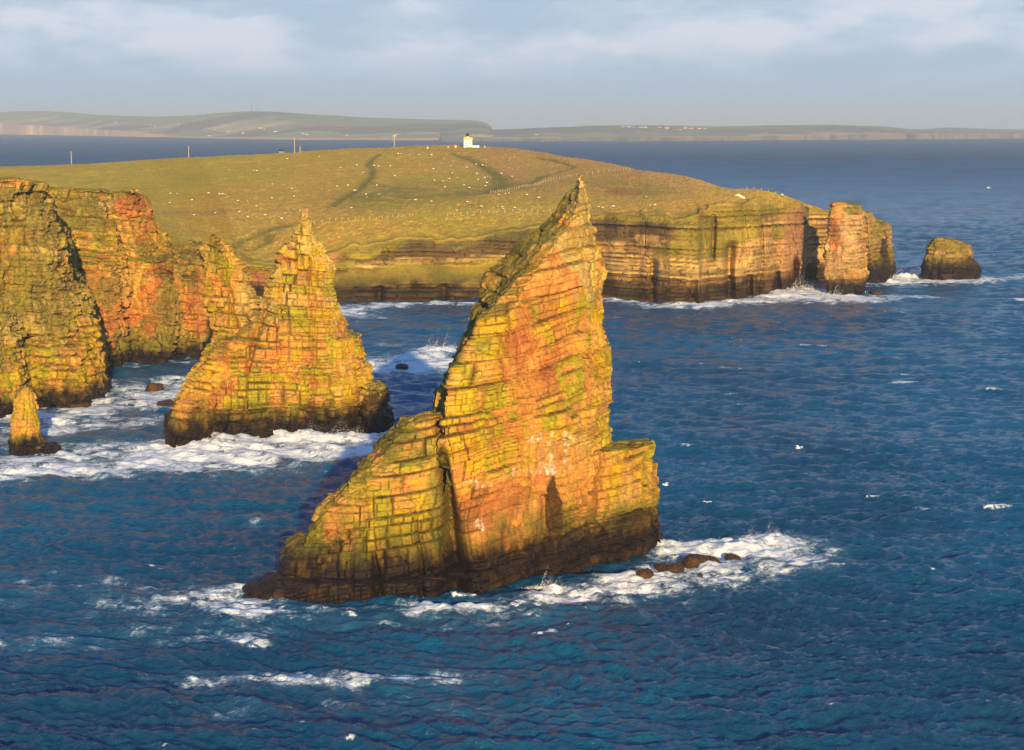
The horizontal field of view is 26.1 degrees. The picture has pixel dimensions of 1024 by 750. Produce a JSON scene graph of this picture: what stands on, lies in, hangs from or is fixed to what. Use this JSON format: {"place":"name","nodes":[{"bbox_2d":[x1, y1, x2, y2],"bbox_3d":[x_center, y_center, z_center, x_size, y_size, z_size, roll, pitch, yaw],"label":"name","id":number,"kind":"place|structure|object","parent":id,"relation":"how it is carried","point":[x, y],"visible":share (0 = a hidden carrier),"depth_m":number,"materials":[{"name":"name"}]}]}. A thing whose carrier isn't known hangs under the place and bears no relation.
{"place":"outdoors","nodes":[
{"label":"outdoors","id":0,"kind":"place"},
{"bbox_2d":[0,176,212,417],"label":"cliffs","id":1,"kind":"structure","parent":0,"point":[96,284],"depth_m":581.25,"materials":[{"name":"stone"}]},
{"bbox_2d":[0,111,492,139],"bbox_3d":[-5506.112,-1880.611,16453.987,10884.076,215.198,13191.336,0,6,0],"label":"distant hills","id":2,"kind":"structure","parent":0,"point":[289,126],"depth_m":12847.96,"materials":[{"name":"grey"}]},
{"bbox_2d":[0,129,1023,749],"bbox_3d":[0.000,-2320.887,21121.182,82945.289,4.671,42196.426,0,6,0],"label":"sea","id":3,"kind":"structure","parent":0,"point":[872,599],"depth_m":353.06,"materials":[{"name":"liquid"}]},
{"bbox_2d":[8,386,60,455],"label":"rock pillar","id":4,"kind":"object","parent":3,"relation":"in","point":[25,436],"visible":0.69,"depth_m":456.43,"materials":[{"name":"stone"}]},
{"bbox_2d":[67,403,90,407],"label":"skerry rock","id":5,"kind":"object","parent":3,"relation":"in","point":[74,405],"visible":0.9,"depth_m":528.69,"materials":[{"name":"stone"}]},
{"bbox_2d":[145,383,164,391],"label":"skerry rock","id":6,"kind":"object","parent":3,"relation":"in","point":[152,387],"visible":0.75,"depth_m":554.67,"materials":[{"name":"stone"}]},
{"bbox_2d":[156,399,173,405],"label":"skerry rock","id":7,"kind":"object","parent":3,"relation":"in","point":[168,402],"visible":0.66,"depth_m":531.71,"materials":[{"name":"stone"}]},
{"bbox_2d":[163,207,394,447],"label":"sea stack","id":8,"kind":"object","parent":3,"relation":"in","point":[286,352],"visible":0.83,"depth_m":475.52,"materials":[{"name":"stone"}]},
{"bbox_2d":[355,300,366,303],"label":"skerry rock","id":9,"kind":"object","parent":3,"relation":"in","point":[360,301],"visible":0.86,"depth_m":833.42,"materials":[{"name":"stone"}]},
{"bbox_2d":[395,363,408,369],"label":"skerry rock","id":10,"kind":"object","parent":3,"relation":"in","point":[402,366],"visible":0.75,"depth_m":606.81,"materials":[{"name":"stone"}]},
{"bbox_2d":[0,145,865,302],"bbox_3d":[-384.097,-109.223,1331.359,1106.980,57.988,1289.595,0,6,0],"label":"headland","id":11,"kind":"structure","parent":3,"relation":"in","point":[687,239],"depth_m":917.26,"materials":[{"name":"green plant"}]},
{"bbox_2d":[314,214,409,223],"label":"fence","id":12,"kind":"object","parent":11,"relation":"on","point":[362,218],"visible":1,"depth_m":912.14,"materials":[{"name":"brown wood"}]},
{"bbox_2d":[462,132,472,147],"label":"lighthouse","id":13,"kind":"object","parent":11,"relation":"on","point":[467,140],"visible":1,"depth_m":1384.00,"materials":[{"name":"paint"}]},
{"bbox_2d":[447,209,544,215],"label":"fence","id":14,"kind":"object","parent":11,"relation":"on","point":[496,211],"visible":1,"depth_m":925.42,"materials":[{"name":"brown wood"}]},
{"bbox_2d":[494,174,569,192],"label":"fence","id":15,"kind":"object","parent":11,"relation":"on","point":[526,184],"visible":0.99,"depth_m":1101.64,"materials":[{"name":"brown wood"}]},
{"bbox_2d":[242,174,663,603],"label":"sea stack","id":16,"kind":"object","parent":3,"relation":"in","point":[505,461],"visible":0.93,"depth_m":324.56,"materials":[{"name":"stone"}]},
{"bbox_2d":[286,268,916,603],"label":"sea spray","id":17,"kind":"object","parent":3,"relation":"on","point":[538,587],"visible":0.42,"depth_m":478.09,"materials":[{"name":"liquid"}]},
{"bbox_2d":[636,568,653,578],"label":"skerry rock","id":18,"kind":"object","parent":3,"relation":"in","point":[645,573],"visible":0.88,"depth_m":328.36,"materials":[{"name":"stone"}]},
{"bbox_2d":[653,563,684,572],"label":"skerry rock","id":19,"kind":"object","parent":3,"relation":"in","point":[675,567],"visible":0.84,"depth_m":333.12,"materials":[{"name":"stone"}]},
{"bbox_2d":[677,554,708,568],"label":"skerry rock","id":20,"kind":"object","parent":3,"relation":"in","point":[689,561],"visible":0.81,"depth_m":337.35,"materials":[{"name":"stone"}]},
{"bbox_2d":[706,555,719,562],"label":"skerry rock","id":21,"kind":"object","parent":3,"relation":"in","point":[711,558],"visible":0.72,"depth_m":339.36,"materials":[{"name":"stone"}]},
{"bbox_2d":[724,553,740,559],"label":"skerry rock","id":22,"kind":"object","parent":3,"relation":"in","point":[728,556],"visible":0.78,"depth_m":341.83,"materials":[{"name":"stone"}]},
{"bbox_2d":[822,201,869,294],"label":"sea stack","id":23,"kind":"object","parent":3,"relation":"in","point":[844,255],"visible":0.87,"depth_m":874.11,"materials":[{"name":"brown stone"}]},
{"bbox_2d":[869,290,882,294],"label":"skerry rock","id":24,"kind":"object","parent":3,"relation":"in","point":[873,292],"visible":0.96,"depth_m":887.39,"materials":[{"name":"stone"}]},
{"bbox_2d":[864,210,896,283],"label":"sea stack","id":25,"kind":"object","parent":3,"relation":"in","point":[881,266],"visible":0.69,"depth_m":940.38,"materials":[{"name":"brown stone"}]},
{"bbox_2d":[919,237,981,279],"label":"sea stack","id":26,"kind":"object","parent":3,"relation":"in","point":[945,258],"visible":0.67,"depth_m":955.50,"materials":[{"name":"brown stone"}]},
{"bbox_2d":[0,0,1023,128],"label":"sky","id":27,"kind":"structure","parent":0,"point":[501,64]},
{"bbox_2d":[441,125,1023,141],"bbox_3d":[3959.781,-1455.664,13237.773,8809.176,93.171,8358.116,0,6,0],"label":"distant shore","id":28,"kind":"structure","parent":0,"point":[711,133],"depth_m":10753.87,"materials":[{"name":"grey"}]},
{"bbox_2d":[915,127,1023,131],"bbox_3d":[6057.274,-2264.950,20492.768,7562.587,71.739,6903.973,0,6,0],"label":"distant island","id":29,"kind":"structure","parent":0,"point":[971,129],"depth_m":19139.86,"materials":[{"name":"grey"}]}
]}

